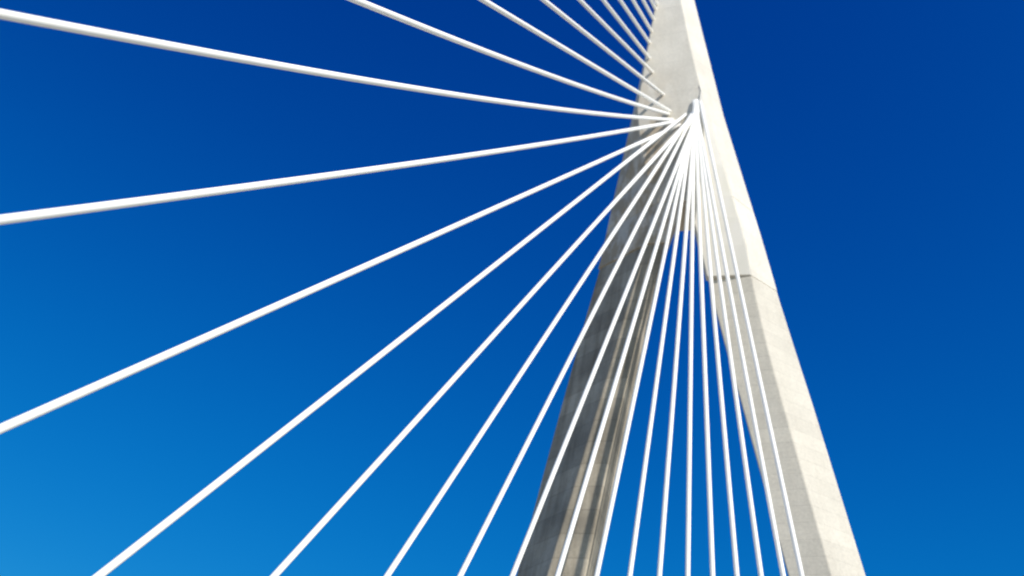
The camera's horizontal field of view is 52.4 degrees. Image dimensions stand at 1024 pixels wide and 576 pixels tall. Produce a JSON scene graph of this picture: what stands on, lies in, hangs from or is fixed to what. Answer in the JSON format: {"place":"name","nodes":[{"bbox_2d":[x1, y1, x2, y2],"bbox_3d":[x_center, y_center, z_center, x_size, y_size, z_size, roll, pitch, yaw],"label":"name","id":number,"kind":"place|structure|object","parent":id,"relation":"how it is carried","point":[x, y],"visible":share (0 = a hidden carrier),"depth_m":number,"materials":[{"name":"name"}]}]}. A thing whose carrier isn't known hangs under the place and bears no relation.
{"place":"outdoors","nodes":[
{"label":"outdoors","id":0,"kind":"place"},
{"bbox_2d":[0,0,1023,575],"label":"sky","id":1,"kind":"structure","parent":0,"point":[878,145],"materials":[{"name":"blue"}]},
{"label":"ground","id":2,"kind":"structure","parent":0,"visible":0},
{"bbox_2d":[517,0,864,575],"bbox_3d":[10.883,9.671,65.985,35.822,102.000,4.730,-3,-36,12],"label":"bridge pylon","id":3,"kind":"object","parent":2,"relation":"on","point":[681,77],"visible":0.81,"depth_m":68.61,"materials":[{"name":"concrete"}]},
{"bbox_2d":[0,9,673,120],"bbox_3d":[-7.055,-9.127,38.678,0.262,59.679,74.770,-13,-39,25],"label":"stay cable","id":4,"kind":"object","parent":3,"relation":"attached to","point":[24,18],"visible":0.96,"depth_m":34.66,"materials":[{"name":"white metal"}]},
{"bbox_2d":[0,120,675,224],"bbox_3d":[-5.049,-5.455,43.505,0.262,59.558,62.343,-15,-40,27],"label":"stay cable","id":5,"kind":"object","parent":3,"relation":"attached to","point":[17,217],"visible":0.96,"depth_m":35.55,"materials":[{"name":"white metal"}]},
{"bbox_2d":[0,123,680,433],"bbox_3d":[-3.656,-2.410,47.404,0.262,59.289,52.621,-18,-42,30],"label":"stay cable","id":6,"kind":"object","parent":3,"relation":"attached to","point":[23,418],"visible":0.91,"depth_m":36.76,"materials":[{"name":"white metal"}]},
{"bbox_2d":[92,113,686,575],"bbox_3d":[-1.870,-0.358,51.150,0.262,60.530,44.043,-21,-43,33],"label":"stay cable","id":7,"kind":"object","parent":3,"relation":"attached to","point":[194,501],"visible":0.96,"depth_m":40.94,"materials":[{"name":"white metal"}]},
{"bbox_2d":[270,113,694,575],"bbox_3d":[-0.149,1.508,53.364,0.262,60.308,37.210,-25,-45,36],"label":"stay cable","id":8,"kind":"object","parent":3,"relation":"attached to","point":[323,521],"visible":0.94,"depth_m":47.97,"materials":[{"name":"white metal"}]},
{"bbox_2d":[347,0,669,115],"bbox_3d":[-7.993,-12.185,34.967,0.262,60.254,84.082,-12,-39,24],"label":"stay cable","id":9,"kind":"object","parent":3,"relation":"attached to","point":[404,19],"visible":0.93,"depth_m":49.31,"materials":[{"name":"white metal"}]},
{"bbox_2d":[384,112,691,575],"bbox_3d":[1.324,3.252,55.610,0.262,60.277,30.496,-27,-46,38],"label":"stay cable","id":10,"kind":"object","parent":3,"relation":"attached to","point":[430,510],"visible":0.93,"depth_m":53.06,"materials":[{"name":"white metal"}]},
{"bbox_2d":[457,121,690,575],"bbox_3d":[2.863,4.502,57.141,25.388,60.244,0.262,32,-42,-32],"label":"stay cable","id":11,"kind":"object","parent":3,"relation":"attached to","point":[472,551],"visible":0.97,"depth_m":56.50,"materials":[{"name":"white metal"}]},
{"bbox_2d":[478,0,670,111],"bbox_3d":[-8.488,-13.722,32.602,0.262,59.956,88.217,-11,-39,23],"label":"stay cable","id":12,"kind":"object","parent":3,"relation":"attached to","point":[502,11],"visible":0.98,"depth_m":59.14,"materials":[{"name":"white metal"}]},
{"bbox_2d":[540,0,664,95],"bbox_3d":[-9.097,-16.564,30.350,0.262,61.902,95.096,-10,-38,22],"label":"stay cable","id":13,"kind":"object","parent":3,"relation":"attached to","point":[589,36],"visible":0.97,"depth_m":66.03,"materials":[{"name":"white metal"}]},
{"bbox_2d":[509,110,699,575],"bbox_3d":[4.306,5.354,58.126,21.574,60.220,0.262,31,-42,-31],"label":"stay cable","id":14,"kind":"object","parent":3,"relation":"attached to","point":[565,441],"visible":1,"depth_m":58.68,"materials":[{"name":"white metal"}]},
{"bbox_2d":[577,0,653,73],"bbox_3d":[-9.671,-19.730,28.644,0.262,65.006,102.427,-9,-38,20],"label":"stay cable","id":15,"kind":"object","parent":3,"relation":"attached to","point":[612,32],"visible":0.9,"depth_m":72.94,"materials":[{"name":"white metal"}]},
{"bbox_2d":[601,0,650,59],"bbox_3d":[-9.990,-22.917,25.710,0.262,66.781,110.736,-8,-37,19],"label":"stay cable","id":16,"kind":"object","parent":3,"relation":"attached to","point":[621,23],"visible":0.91,"depth_m":77.10,"materials":[{"name":"white metal"}]},
{"bbox_2d":[555,102,698,575],"bbox_3d":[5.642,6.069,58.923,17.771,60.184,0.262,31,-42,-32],"label":"stay cable","id":17,"kind":"object","parent":3,"relation":"attached to","point":[595,449],"visible":1,"depth_m":59.62,"materials":[{"name":"white metal"}]},
{"bbox_2d":[618,0,650,43],"bbox_3d":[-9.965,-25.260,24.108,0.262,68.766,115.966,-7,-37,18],"label":"stay cable","id":18,"kind":"object","parent":3,"relation":"attached to","point":[630,15],"visible":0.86,"depth_m":80.80,"materials":[{"name":"white metal"}]},
{"bbox_2d":[631,0,652,32],"bbox_3d":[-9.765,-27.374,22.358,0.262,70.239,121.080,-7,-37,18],"label":"stay cable","id":19,"kind":"object","parent":3,"relation":"attached to","point":[642,15],"visible":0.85,"depth_m":83.35,"materials":[{"name":"white metal"}]},
{"bbox_2d":[594,99,698,575],"bbox_3d":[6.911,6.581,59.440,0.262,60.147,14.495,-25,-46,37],"label":"stay cable","id":20,"kind":"object","parent":3,"relation":"attached to","point":[620,460],"visible":1,"depth_m":60.48,"materials":[{"name":"white metal"}]},
{"bbox_2d":[641,0,654,20],"bbox_3d":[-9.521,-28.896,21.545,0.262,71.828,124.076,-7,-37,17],"label":"stay cable","id":21,"kind":"object","parent":3,"relation":"attached to","point":[648,9],"visible":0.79,"depth_m":85.91,"materials":[{"name":"white metal"}]},
{"bbox_2d":[649,0,656,9],"bbox_3d":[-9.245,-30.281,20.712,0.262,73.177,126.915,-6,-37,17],"label":"stay cable","id":22,"kind":"object","parent":3,"relation":"attached to","point":[653,5],"visible":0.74,"depth_m":87.97,"materials":[{"name":"white metal"}]},
{"bbox_2d":[627,99,695,575],"bbox_3d":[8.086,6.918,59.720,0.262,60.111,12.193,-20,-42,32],"label":"stay cable","id":23,"kind":"object","parent":3,"relation":"attached to","point":[644,466],"visible":1,"depth_m":61.06,"materials":[{"name":"white metal"}]},
{"bbox_2d":[657,100,695,575],"bbox_3d":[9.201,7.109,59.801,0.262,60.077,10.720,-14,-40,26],"label":"stay cable","id":24,"kind":"object","parent":3,"relation":"attached to","point":[667,465],"visible":1,"depth_m":61.49,"materials":[{"name":"white metal"}]},
{"bbox_2d":[685,100,694,575],"bbox_3d":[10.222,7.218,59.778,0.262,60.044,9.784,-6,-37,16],"label":"stay cable","id":25,"kind":"object","parent":3,"relation":"attached to","point":[689,468],"visible":1,"depth_m":61.22,"materials":[{"name":"white metal"}]},
{"bbox_2d":[695,123,714,575],"bbox_3d":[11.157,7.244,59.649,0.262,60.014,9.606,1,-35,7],"label":"stay cable","id":26,"kind":"object","parent":3,"relation":"attached to","point":[708,466],"visible":1,"depth_m":61.47,"materials":[{"name":"white metal"}]},
{"bbox_2d":[696,108,739,575],"bbox_3d":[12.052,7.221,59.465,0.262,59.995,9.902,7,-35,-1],"label":"stay cable","id":27,"kind":"object","parent":3,"relation":"attached to","point":[727,467],"visible":1,"depth_m":61.19,"materials":[{"name":"white metal"}]},
{"bbox_2d":[697,118,763,575],"bbox_3d":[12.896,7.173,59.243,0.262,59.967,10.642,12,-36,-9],"label":"stay cable","id":28,"kind":"object","parent":3,"relation":"attached to","point":[744,458],"visible":1,"depth_m":60.73,"materials":[{"name":"white metal"}]},
{"bbox_2d":[697,112,785,575],"bbox_3d":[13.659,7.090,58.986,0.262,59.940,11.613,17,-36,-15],"label":"stay cable","id":29,"kind":"object","parent":3,"relation":"attached to","point":[762,463],"visible":1,"depth_m":60.85,"materials":[{"name":"white metal"}]},
{"bbox_2d":[698,101,803,575],"bbox_3d":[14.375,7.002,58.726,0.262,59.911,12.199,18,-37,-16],"label":"stay cable","id":30,"kind":"object","parent":3,"relation":"attached to","point":[776,458],"visible":1,"depth_m":61.15,"materials":[{"name":"white metal"}]}
]}

